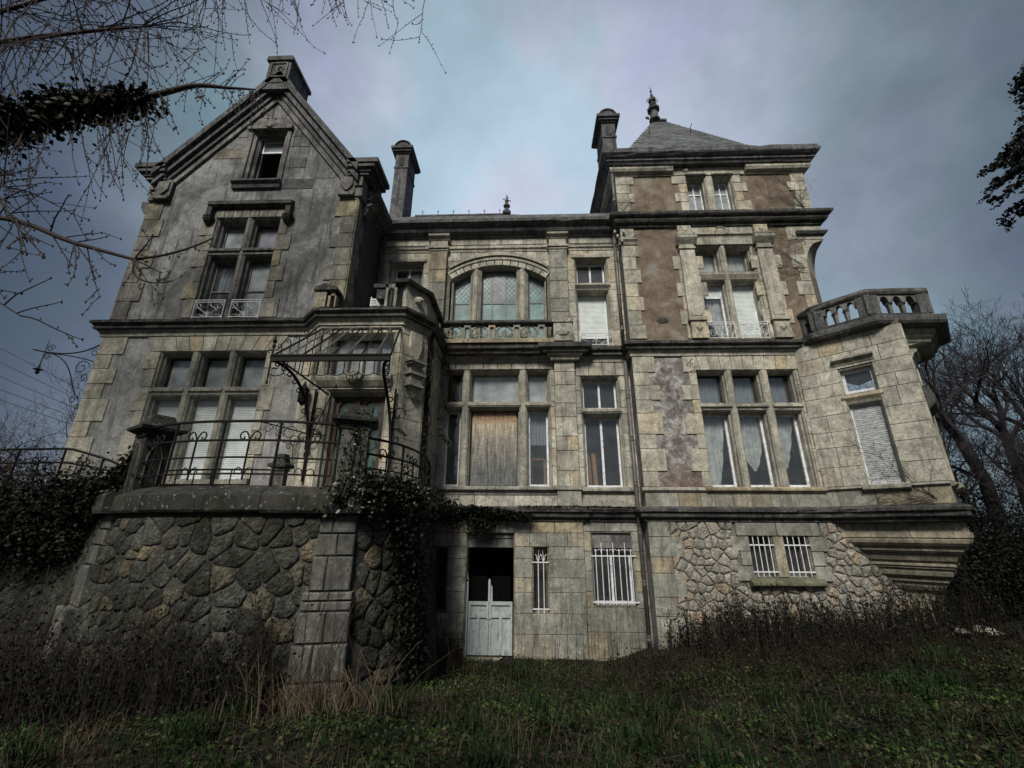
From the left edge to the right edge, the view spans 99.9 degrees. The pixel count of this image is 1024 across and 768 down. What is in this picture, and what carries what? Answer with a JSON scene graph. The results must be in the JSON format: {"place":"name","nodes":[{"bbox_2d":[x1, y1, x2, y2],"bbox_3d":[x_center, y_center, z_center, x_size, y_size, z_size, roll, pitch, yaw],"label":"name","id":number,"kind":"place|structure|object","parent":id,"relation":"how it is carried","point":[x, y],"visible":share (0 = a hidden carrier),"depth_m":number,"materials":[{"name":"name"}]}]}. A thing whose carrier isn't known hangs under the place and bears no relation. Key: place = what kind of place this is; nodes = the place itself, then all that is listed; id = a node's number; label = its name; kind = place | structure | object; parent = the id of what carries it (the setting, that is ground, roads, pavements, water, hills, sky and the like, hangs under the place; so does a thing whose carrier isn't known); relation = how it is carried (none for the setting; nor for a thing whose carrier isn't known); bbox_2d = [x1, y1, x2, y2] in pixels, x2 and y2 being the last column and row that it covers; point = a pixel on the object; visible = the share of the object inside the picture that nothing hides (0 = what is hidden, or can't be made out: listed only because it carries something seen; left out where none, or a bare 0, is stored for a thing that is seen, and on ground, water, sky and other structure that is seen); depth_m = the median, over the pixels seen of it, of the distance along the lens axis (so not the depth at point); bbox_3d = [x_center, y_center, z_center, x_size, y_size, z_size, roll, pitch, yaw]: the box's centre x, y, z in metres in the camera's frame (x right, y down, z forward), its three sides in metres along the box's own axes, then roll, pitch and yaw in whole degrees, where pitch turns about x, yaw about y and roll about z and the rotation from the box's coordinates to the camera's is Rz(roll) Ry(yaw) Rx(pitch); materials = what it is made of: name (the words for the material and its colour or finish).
{"place":"outdoors","nodes":[
{"label":"outdoors","id":0,"kind":"place"},
{"bbox_2d":[0,595,1023,767],"bbox_3d":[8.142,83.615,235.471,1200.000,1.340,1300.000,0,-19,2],"label":"ground","id":1,"kind":"structure","parent":0,"point":[229,752],"depth_m":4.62,"materials":[{"name":"plant"}]},
{"bbox_2d":[0,424,60,494],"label":"brown hedge","id":2,"kind":"object","parent":1,"relation":"on","point":[7,470],"visible":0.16,"depth_m":16.04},
{"bbox_2d":[0,392,62,473],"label":"bare tree","id":3,"kind":"object","parent":1,"relation":"on","point":[11,434],"visible":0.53,"depth_m":26.50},
{"bbox_2d":[0,351,93,491],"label":"bare tree","id":4,"kind":"object","parent":1,"relation":"on","point":[51,411],"visible":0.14,"depth_m":23.51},
{"bbox_2d":[0,592,320,734],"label":"bramble bush","id":5,"kind":"object","parent":1,"relation":"on","point":[184,698],"visible":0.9,"depth_m":5.32,"materials":[{"name":"plant"}]},
{"bbox_2d":[0,566,348,727],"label":"dead scrub","id":6,"kind":"object","parent":1,"relation":"on","point":[43,645],"visible":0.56,"depth_m":5.71,"materials":[{"name":"plant"}]},
{"bbox_2d":[0,485,438,720],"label":"terrace wall","id":7,"kind":"structure","parent":1,"relation":"on","point":[154,534],"depth_m":6.48,"materials":[{"name":"stone"}]},
{"bbox_2d":[0,457,111,596],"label":"ivy","id":8,"kind":"object","parent":7,"relation":"attached to","point":[34,547],"visible":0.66,"depth_m":7.68,"materials":[{"name":"green plant"}]},
{"bbox_2d":[0,448,119,495],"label":"iron railing","id":9,"kind":"object","parent":7,"relation":"on","point":[15,462],"visible":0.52,"depth_m":8.94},
{"bbox_2d":[0,448,170,559],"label":"ivy","id":10,"kind":"object","parent":7,"relation":"attached to","point":[88,490],"visible":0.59,"depth_m":7.60,"materials":[{"name":"green plant"}]},
{"bbox_2d":[118,414,187,492],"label":"terrace pillar","id":11,"kind":"structure","parent":7,"relation":"on","point":[145,432],"depth_m":7.64,"materials":[{"name":"stone"}]},
{"bbox_2d":[101,445,134,490],"bbox_3d":[-7.067,1.500,7.906,1.005,1.223,0.507,-8,-21,22],"label":"ivy","id":12,"kind":"object","parent":11,"relation":"attached to","point":[124,465],"visible":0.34,"depth_m":7.75,"materials":[{"name":"green plant"}]},
{"bbox_2d":[138,420,341,486],"bbox_3d":[-4.727,1.172,7.185,3.622,1.077,0.456,-2,-19,6],"label":"iron railing","id":13,"kind":"object","parent":7,"relation":"on","point":[158,442],"visible":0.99,"depth_m":7.07,"materials":[{"name":"metal"}]},
{"bbox_2d":[267,454,294,485],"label":"stub pillar","id":14,"kind":"structure","parent":7,"relation":"on","point":[283,465],"depth_m":8.25,"materials":[{"name":"stone"}]},
{"bbox_2d":[331,404,379,490],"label":"terrace pillar","id":15,"kind":"structure","parent":7,"relation":"on","point":[347,418],"depth_m":7.12,"materials":[{"name":"stone"}]},
{"bbox_2d":[328,409,380,488],"bbox_3d":[-2.561,1.180,6.982,0.765,1.638,0.191,0,-19,2],"label":"ivy","id":16,"kind":"object","parent":15,"relation":"attached to","point":[352,449],"visible":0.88,"depth_m":7.00,"materials":[{"name":"green plant"}]},
{"bbox_2d":[313,456,446,525],"bbox_3d":[-2.141,1.923,7.503,1.295,1.081,2.616,-9,-21,26],"label":"ivy","id":17,"kind":"object","parent":7,"relation":"attached to","point":[372,485],"visible":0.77,"depth_m":6.91,"materials":[{"name":"green plant"}]},
{"bbox_2d":[366,437,430,487],"bbox_3d":[-2.059,1.881,8.829,0.430,0.920,3.454,-2,-19,8],"label":"iron railing","id":18,"kind":"object","parent":7,"relation":"on","point":[414,463],"visible":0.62,"depth_m":8.06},
{"bbox_2d":[382,455,434,697],"bbox_3d":[-1.763,3.482,7.195,0.840,4.640,1.778,0,-19,2],"label":"ivy","id":19,"kind":"object","parent":7,"relation":"attached to","point":[406,570],"visible":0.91,"depth_m":7.06,"materials":[{"name":"plant"}]},
{"bbox_2d":[421,480,469,534],"bbox_3d":[-1.721,2.819,9.750,0.975,1.162,3.344,-4,-20,13],"label":"ivy","id":20,"kind":"object","parent":7,"relation":"attached to","point":[443,514],"visible":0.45,"depth_m":10.10,"materials":[{"name":"green plant"}]},
{"bbox_2d":[0,0,445,347],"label":"overhanging tree","id":21,"kind":"object","parent":1,"relation":"on","point":[60,111],"visible":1,"depth_m":7.75,"materials":[{"name":"brown plant"}]},
{"bbox_2d":[211,643,451,729],"bbox_3d":[-2.255,3.854,5.458,2.517,0.995,1.860,9,-21,-23],"label":"straw tuft","id":22,"kind":"object","parent":1,"relation":"on","point":[308,712],"visible":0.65,"depth_m":5.22,"materials":[{"name":"plant"}]},
{"bbox_2d":[296,538,366,715],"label":"bare shoots","id":23,"kind":"object","parent":1,"relation":"on","point":[332,655],"visible":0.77,"depth_m":5.55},
{"bbox_2d":[262,598,465,718],"bbox_3d":[-1.897,4.442,7.391,1.609,1.906,5.162,-4,-19,12],"label":"reed clump","id":24,"kind":"object","parent":1,"relation":"on","point":[315,688],"visible":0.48,"depth_m":5.53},
{"bbox_2d":[436,620,465,664],"bbox_3d":[-1.369,5.675,9.452,0.647,1.050,1.086,0,-19,2],"label":"weed patch","id":25,"kind":"object","parent":1,"relation":"on","point":[455,653],"visible":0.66,"depth_m":9.34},
{"bbox_2d":[0,627,1023,767],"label":"bramble leaves","id":26,"kind":"object","parent":1,"relation":"on","point":[416,738],"visible":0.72,"depth_m":4.44,"materials":[{"name":"green plant"}]},
{"bbox_2d":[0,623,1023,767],"bbox_3d":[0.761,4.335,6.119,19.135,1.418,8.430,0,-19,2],"label":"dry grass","id":27,"kind":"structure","parent":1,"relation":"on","point":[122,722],"depth_m":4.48,"materials":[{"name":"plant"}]},
{"bbox_2d":[0,624,1023,767],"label":"fallen leaves","id":28,"kind":"object","parent":1,"relation":"on","point":[635,757],"depth_m":4.54,"materials":[{"name":"plant"}]},
{"bbox_2d":[52,55,977,662],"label":"mansion","id":29,"kind":"structure","parent":1,"relation":"on","point":[694,395],"depth_m":11.33,"materials":[{"name":"stone"}]},
{"bbox_2d":[33,339,99,408],"bbox_3d":[-11.185,-0.298,10.651,1.863,1.927,0.191,0,-19,2],"label":"lamp arm","id":30,"kind":"object","parent":29,"relation":"attached to","point":[38,369],"visible":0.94,"depth_m":10.75},
{"bbox_2d":[133,395,181,450],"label":"window","id":31,"kind":"structure","parent":29,"relation":"in","point":[167,405],"depth_m":10.33,"materials":[{"name":"white paint"}]},
{"bbox_2d":[152,352,192,386],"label":"window","id":32,"kind":"structure","parent":29,"relation":"in","point":[172,370],"depth_m":10.64,"materials":[{"name":"glass"}]},
{"bbox_2d":[166,394,220,478],"bbox_3d":[-7.266,1.269,10.059,0.790,2.000,0.460,0,-19,2],"label":"window","id":33,"kind":"structure","parent":29,"relation":"in","point":[197,407],"depth_m":10.10,"materials":[{"name":"white paint"}]},
{"bbox_2d":[190,352,230,386],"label":"window","id":34,"kind":"structure","parent":29,"relation":"in","point":[211,367],"depth_m":10.61,"materials":[{"name":"glass"}]},
{"bbox_2d":[192,254,238,317],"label":"window","id":35,"kind":"structure","parent":29,"relation":"in","point":[219,270],"depth_m":11.49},
{"bbox_2d":[210,218,247,247],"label":"window","id":36,"kind":"structure","parent":29,"relation":"in","point":[229,233],"depth_m":11.93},
{"bbox_2d":[206,394,258,478],"bbox_3d":[-6.351,1.263,10.030,0.800,2.000,0.460,0,-19,2],"label":"window","id":37,"kind":"structure","parent":29,"relation":"in","point":[236,406],"depth_m":10.08,"materials":[{"name":"white paint"}]},
{"bbox_2d":[228,351,267,386],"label":"window","id":38,"kind":"structure","parent":29,"relation":"in","point":[247,370],"depth_m":10.58,"materials":[{"name":"glass"}]},
{"bbox_2d":[227,254,272,317],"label":"window","id":39,"kind":"structure","parent":29,"relation":"in","point":[251,282],"depth_m":11.41,"materials":[{"name":"glass"}]},
{"bbox_2d":[245,218,280,247],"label":"window","id":40,"kind":"structure","parent":29,"relation":"in","point":[263,232],"depth_m":11.91,"materials":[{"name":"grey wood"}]},
{"bbox_2d":[243,131,287,178],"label":"window","id":41,"kind":"structure","parent":29,"relation":"in","point":[256,160],"depth_m":12.84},
{"bbox_2d":[313,283,342,306],"bbox_3d":[-4.548,-2.055,10.595,0.610,0.780,0.340,0,-19,2],"label":"parapet pedestal","id":42,"kind":"object","parent":29,"relation":"on","point":[326,293],"visible":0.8,"depth_m":10.52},
{"bbox_2d":[265,326,407,481],"bbox_3d":[-3.599,0.178,8.966,2.770,3.542,1.081,0,-19,2],"label":"glass canopy","id":43,"kind":"object","parent":29,"relation":"attached to","point":[277,358],"visible":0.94,"depth_m":9.00,"materials":[{"name":"black metal"}]},
{"bbox_2d":[313,370,392,486],"bbox_3d":[-3.515,1.188,9.251,1.680,3.020,0.714,0,-19,2],"label":"doorway","id":44,"kind":"structure","parent":29,"relation":"in","point":[358,380],"depth_m":9.51,"materials":[{"name":"stone"}]},
{"bbox_2d":[323,397,385,486],"bbox_3d":[-3.434,1.388,9.415,1.230,2.450,0.110,0,-19,2],"label":"front door","id":45,"kind":"structure","parent":29,"relation":"attached to","point":[376,405],"depth_m":9.55,"materials":[{"name":"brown wood"}]},
{"bbox_2d":[324,397,359,486],"bbox_3d":[-3.718,1.396,9.443,0.540,2.450,0.050,0,-19,2],"label":"door leaf","id":46,"kind":"structure","parent":45,"relation":"in","point":[342,402],"depth_m":9.56,"materials":[{"name":"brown wood"}]},
{"bbox_2d":[361,397,384,474],"bbox_3d":[-3.143,1.393,9.424,0.550,2.450,0.050,0,-19,2],"label":"door leaf","id":47,"kind":"structure","parent":45,"relation":"in","point":[376,404],"depth_m":9.56,"materials":[{"name":"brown wood"}]},
{"bbox_2d":[324,333,395,374],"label":"window","id":48,"kind":"structure","parent":29,"relation":"in","point":[366,367],"depth_m":10.10,"materials":[{"name":"grey wood"}]},
{"bbox_2d":[388,262,424,305],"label":"window","id":49,"kind":"structure","parent":29,"relation":"in","point":[418,267],"depth_m":13.57,"materials":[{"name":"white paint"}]},
{"bbox_2d":[374,278,443,325],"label":"parapet","id":50,"kind":"structure","parent":29,"relation":"on","point":[417,297],"depth_m":10.55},
{"bbox_2d":[420,315,437,490],"bbox_3d":[-1.992,0.635,10.161,0.326,5.116,0.378,-12,-22,31],"label":"drainpipe","id":51,"kind":"object","parent":29,"relation":"attached to","point":[424,443],"visible":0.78,"depth_m":10.16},
{"bbox_2d":[439,407,462,485],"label":"window","id":52,"kind":"structure","parent":29,"relation":"in","point":[455,410],"depth_m":11.70,"materials":[{"name":"white paint"}]},
{"bbox_2d":[449,271,472,338],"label":"window","id":53,"kind":"structure","parent":29,"relation":"in","point":[461,295],"depth_m":13.23,"materials":[{"name":"glass"}]},
{"bbox_2d":[462,511,500,536],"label":"ivy","id":54,"kind":"object","parent":29,"relation":"attached to","point":[487,523],"visible":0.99,"depth_m":10.52,"materials":[{"name":"green plant"}]},
{"bbox_2d":[464,571,511,656],"bbox_3d":[-0.549,5.481,10.352,1.115,1.850,0.180,0,-19,2],"label":"cellar door","id":55,"kind":"structure","parent":29,"relation":"attached to","point":[491,615],"depth_m":10.26,"materials":[{"name":"wood"}]},
{"bbox_2d":[467,576,488,654],"bbox_3d":[-0.806,5.547,10.351,0.490,1.682,0.075,0,-19,2],"label":"door leaf","id":56,"kind":"structure","parent":55,"relation":"in","point":[478,611],"depth_m":10.26,"materials":[{"name":"wood"}]},
{"bbox_2d":[488,576,511,655],"bbox_3d":[-0.271,5.544,10.334,0.560,1.682,0.075,0,-19,2],"label":"door leaf","id":57,"kind":"structure","parent":55,"relation":"in","point":[500,612],"depth_m":10.24,"materials":[{"name":"wood"}]},
{"bbox_2d":[463,533,513,662],"bbox_3d":[-0.530,5.185,10.443,1.180,2.970,0.600,0,-19,2],"label":"doorway","id":58,"kind":"structure","parent":29,"relation":"in","point":[493,539],"depth_m":10.74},
{"bbox_2d":[465,407,520,485],"bbox_3d":[-0.485,1.736,11.728,1.450,2.170,0.460,0,-19,2],"label":"window","id":59,"kind":"structure","parent":29,"relation":"in","point":[493,451],"depth_m":11.71,"materials":[{"name":"brown wood"}]},
{"bbox_2d":[468,370,520,401],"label":"window","id":60,"kind":"structure","parent":29,"relation":"in","point":[484,385],"depth_m":12.32,"materials":[{"name":"glass"}]},
{"bbox_2d":[478,266,517,337],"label":"window","id":61,"kind":"structure","parent":29,"relation":"in","point":[488,310],"depth_m":13.21,"materials":[{"name":"glass"}]},
{"bbox_2d":[458,503,539,522],"bbox_3d":[-0.458,3.187,10.617,2.316,0.480,0.386,0,-19,2],"label":"ivy","id":62,"kind":"object","parent":29,"relation":"attached to","point":[474,510],"visible":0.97,"depth_m":10.58,"materials":[{"name":"green plant"}]},
{"bbox_2d":[440,318,572,343],"bbox_3d":[-0.156,-1.470,12.168,3.760,0.700,0.360,0,-19,2],"label":"balustrade","id":63,"kind":"object","parent":29,"relation":"on","point":[562,329],"visible":1,"depth_m":12.12,"materials":[{"name":"stone"}]},
{"bbox_2d":[526,270,546,337],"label":"window","id":64,"kind":"structure","parent":29,"relation":"in","point":[536,284],"depth_m":13.16,"materials":[{"name":"glass"}]},
{"bbox_2d":[525,370,549,401],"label":"window","id":65,"kind":"structure","parent":29,"relation":"in","point":[537,381],"depth_m":12.27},
{"bbox_2d":[526,407,551,485],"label":"window","id":66,"kind":"structure","parent":29,"relation":"in","point":[538,419],"depth_m":11.88,"materials":[{"name":"white paint"}]},
{"bbox_2d":[533,547,548,613],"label":"window","id":67,"kind":"structure","parent":29,"relation":"in","point":[546,548],"depth_m":10.53,"materials":[{"name":"metal"}]},
{"bbox_2d":[574,258,608,282],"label":"window","id":68,"kind":"structure","parent":29,"relation":"in","point":[579,263],"depth_m":13.42,"materials":[{"name":"white paint"}]},
{"bbox_2d":[576,290,612,345],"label":"window","id":69,"kind":"structure","parent":29,"relation":"in","point":[593,306],"depth_m":12.97,"materials":[{"name":"white paint"}]},
{"bbox_2d":[580,376,620,407],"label":"window","id":70,"kind":"structure","parent":29,"relation":"in","point":[614,380],"depth_m":12.12,"materials":[{"name":"white paint"}]},
{"bbox_2d":[582,414,627,486],"bbox_3d":[2.448,1.821,11.597,1.080,1.990,0.460,0,-19,2],"label":"window","id":71,"kind":"structure","parent":29,"relation":"in","point":[585,417],"depth_m":11.59,"materials":[{"name":"white paint"}]},
{"bbox_2d":[591,532,636,605],"bbox_3d":[2.469,4.562,10.650,1.010,1.670,0.460,0,-19,2],"label":"window","id":72,"kind":"structure","parent":29,"relation":"in","point":[610,553],"depth_m":10.52,"materials":[{"name":"white paint"}]},
{"bbox_2d":[685,176,710,209],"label":"window","id":73,"kind":"structure","parent":29,"relation":"in","point":[696,186],"depth_m":13.77,"materials":[{"name":"white paint"}]},
{"bbox_2d":[695,246,724,271],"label":"window","id":74,"kind":"structure","parent":29,"relation":"in","point":[711,255],"depth_m":13.01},
{"bbox_2d":[696,370,730,402],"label":"window","id":75,"kind":"structure","parent":29,"relation":"in","point":[712,384],"depth_m":11.75,"materials":[{"name":"glass"}]},
{"bbox_2d":[701,279,735,338],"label":"window","id":76,"kind":"structure","parent":29,"relation":"in","point":[718,301],"depth_m":12.53,"materials":[{"name":"white paint"}]},
{"bbox_2d":[702,410,744,486],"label":"window","id":77,"kind":"structure","parent":29,"relation":"in","point":[714,421],"depth_m":11.23,"materials":[{"name":"fabric"}]},
{"bbox_2d":[711,176,737,209],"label":"window","id":78,"kind":"structure","parent":29,"relation":"in","point":[725,197],"depth_m":13.74,"materials":[{"name":"white paint"}]},
{"bbox_2d":[724,245,755,271],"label":"window","id":79,"kind":"structure","parent":29,"relation":"in","point":[742,263],"depth_m":13.02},
{"bbox_2d":[731,370,766,402],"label":"window","id":80,"kind":"structure","parent":29,"relation":"in","point":[748,386],"depth_m":11.70,"materials":[{"name":"glass"}]},
{"bbox_2d":[730,279,769,337],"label":"window","id":81,"kind":"structure","parent":29,"relation":"in","point":[748,306],"depth_m":12.45,"materials":[{"name":"white paint"}]},
{"bbox_2d":[734,523,776,535],"bbox_3d":[5.786,3.453,10.225,0.930,0.288,0.049,0,-19,2],"label":"window stone","id":82,"kind":"structure","parent":29,"relation":"in","point":[741,529],"depth_m":10.20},
{"bbox_2d":[737,410,782,486],"bbox_3d":[6.267,1.690,11.087,0.790,2.000,0.460,0,-19,2],"label":"window","id":83,"kind":"structure","parent":29,"relation":"in","point":[755,425],"depth_m":11.21,"materials":[{"name":"fabric"}]},
{"bbox_2d":[748,536,777,576],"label":"window","id":84,"kind":"structure","parent":29,"relation":"in","point":[767,548],"depth_m":10.22,"materials":[{"name":"metal"}]},
{"bbox_2d":[771,537,789,576],"bbox_3d":[6.258,4.022,10.013,0.241,0.878,0.049,0,-19,2],"label":"window stone","id":85,"kind":"structure","parent":29,"relation":"in","point":[779,548],"depth_m":9.99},
{"bbox_2d":[766,370,800,402],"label":"window","id":86,"kind":"structure","parent":29,"relation":"in","point":[783,385],"depth_m":11.66,"materials":[{"name":"glass"}]},
{"bbox_2d":[774,410,819,486],"bbox_3d":[7.182,1.685,11.058,0.740,2.000,0.460,0,-19,2],"label":"window","id":87,"kind":"structure","parent":29,"relation":"in","point":[785,419],"depth_m":11.15,"materials":[{"name":"white paint"}]},
{"bbox_2d":[775,523,819,535],"bbox_3d":[6.760,3.447,10.194,0.978,0.288,0.048,0,-19,2],"label":"window stone","id":88,"kind":"structure","parent":29,"relation":"in","point":[782,529],"depth_m":10.17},
{"bbox_2d":[783,537,814,577],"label":"window","id":89,"kind":"structure","parent":29,"relation":"in","point":[803,548],"depth_m":10.18,"materials":[{"name":"metal"}]},
{"bbox_2d":[838,364,878,394],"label":"window","id":90,"kind":"structure","parent":29,"relation":"in","point":[842,374],"depth_m":10.63,"materials":[{"name":"white paint"}]},
{"bbox_2d":[797,287,933,336],"bbox_3d":[9.954,-1.686,11.537,3.746,0.839,2.220,7,-20,-18],"label":"balustrade","id":91,"kind":"object","parent":29,"relation":"on","point":[865,303],"visible":0.69,"depth_m":10.74,"materials":[{"name":"stone"}]},
{"bbox_2d":[847,399,905,483],"bbox_3d":[8.599,1.397,10.143,0.460,1.920,0.670,17,-25,-40],"label":"window","id":92,"kind":"structure","parent":29,"relation":"in","point":[869,418],"depth_m":10.08,"materials":[{"name":"white paint"}]},
{"bbox_2d":[520,592,657,671],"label":"dry stalks","id":93,"kind":"object","parent":1,"relation":"on","point":[565,651],"visible":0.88,"depth_m":9.28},
{"bbox_2d":[608,602,1023,699],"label":"bramble thicket","id":94,"kind":"object","parent":1,"relation":"on","point":[773,665],"visible":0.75,"depth_m":7.18,"materials":[{"name":"plant"}]},
{"bbox_2d":[657,572,1023,740],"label":"nettle patch","id":95,"kind":"object","parent":1,"relation":"on","point":[764,619],"visible":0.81,"depth_m":8.49,"materials":[{"name":"plant"}]},
{"bbox_2d":[690,556,1011,665],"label":"tall stalks","id":96,"kind":"object","parent":1,"relation":"on","point":[835,614],"visible":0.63,"depth_m":8.29,"materials":[{"name":"plant"}]},
{"bbox_2d":[849,359,1020,519],"bbox_3d":[18.043,3.693,18.034,7.668,9.640,5.405,6,-20,-16],"label":"bare tree","id":97,"kind":"object","parent":1,"relation":"on","point":[957,394],"visible":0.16,"depth_m":17.34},
{"bbox_2d":[850,321,1023,593],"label":"bare tree","id":98,"kind":"object","parent":1,"relation":"on","point":[943,418],"visible":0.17,"depth_m":16.49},
{"bbox_2d":[920,284,1023,523],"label":"bare tree","id":99,"kind":"object","parent":1,"relation":"on","point":[1000,427],"visible":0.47,"depth_m":17.65,"materials":[{"name":"plant"}]},
{"bbox_2d":[920,312,1023,483],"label":"bare tree","id":100,"kind":"object","parent":1,"relation":"on","point":[983,380],"visible":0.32,"depth_m":19.08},
{"bbox_2d":[935,414,1023,564],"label":"bare tree","id":101,"kind":"object","parent":1,"relation":"on","point":[974,485],"visible":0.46,"depth_m":15.49,"materials":[{"name":"plant"}]},
{"bbox_2d":[942,331,1023,524],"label":"bare tree","id":102,"kind":"object","parent":1,"relation":"on","point":[989,429],"visible":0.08,"depth_m":21.76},
{"bbox_2d":[945,493,1023,621],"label":"dark shrub","id":103,"kind":"object","parent":1,"relation":"on","point":[977,560],"visible":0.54,"depth_m":11.50,"materials":[{"name":"plant"}]},
{"bbox_2d":[947,460,1023,592],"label":"dark shrub","id":104,"kind":"object","parent":1,"relation":"on","point":[978,510],"visible":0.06,"depth_m":15.23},
{"bbox_2d":[951,314,1023,533],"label":"bare tree","id":105,"kind":"object","parent":1,"relation":"on","point":[1013,386],"visible":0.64,"depth_m":16.33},
{"bbox_2d":[960,392,1023,473],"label":"bare tree","id":106,"kind":"object","parent":1,"relation":"on","point":[1016,438],"visible":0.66,"depth_m":15.76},
{"bbox_2d":[971,424,1023,536],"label":"bare tree","id":107,"kind":"object","parent":1,"relation":"on","point":[1021,453],"visible":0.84,"depth_m":14.93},
{"bbox_2d":[976,63,1023,232],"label":"conifer","id":108,"kind":"object","parent":1,"relation":"on","point":[1015,147],"visible":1,"depth_m":10.74,"materials":[{"name":"green plant"}]},
{"bbox_2d":[0,0,1023,529],"label":"sky","id":109,"kind":"structure","parent":0,"point":[905,102],"materials":[{"name":"grey"}]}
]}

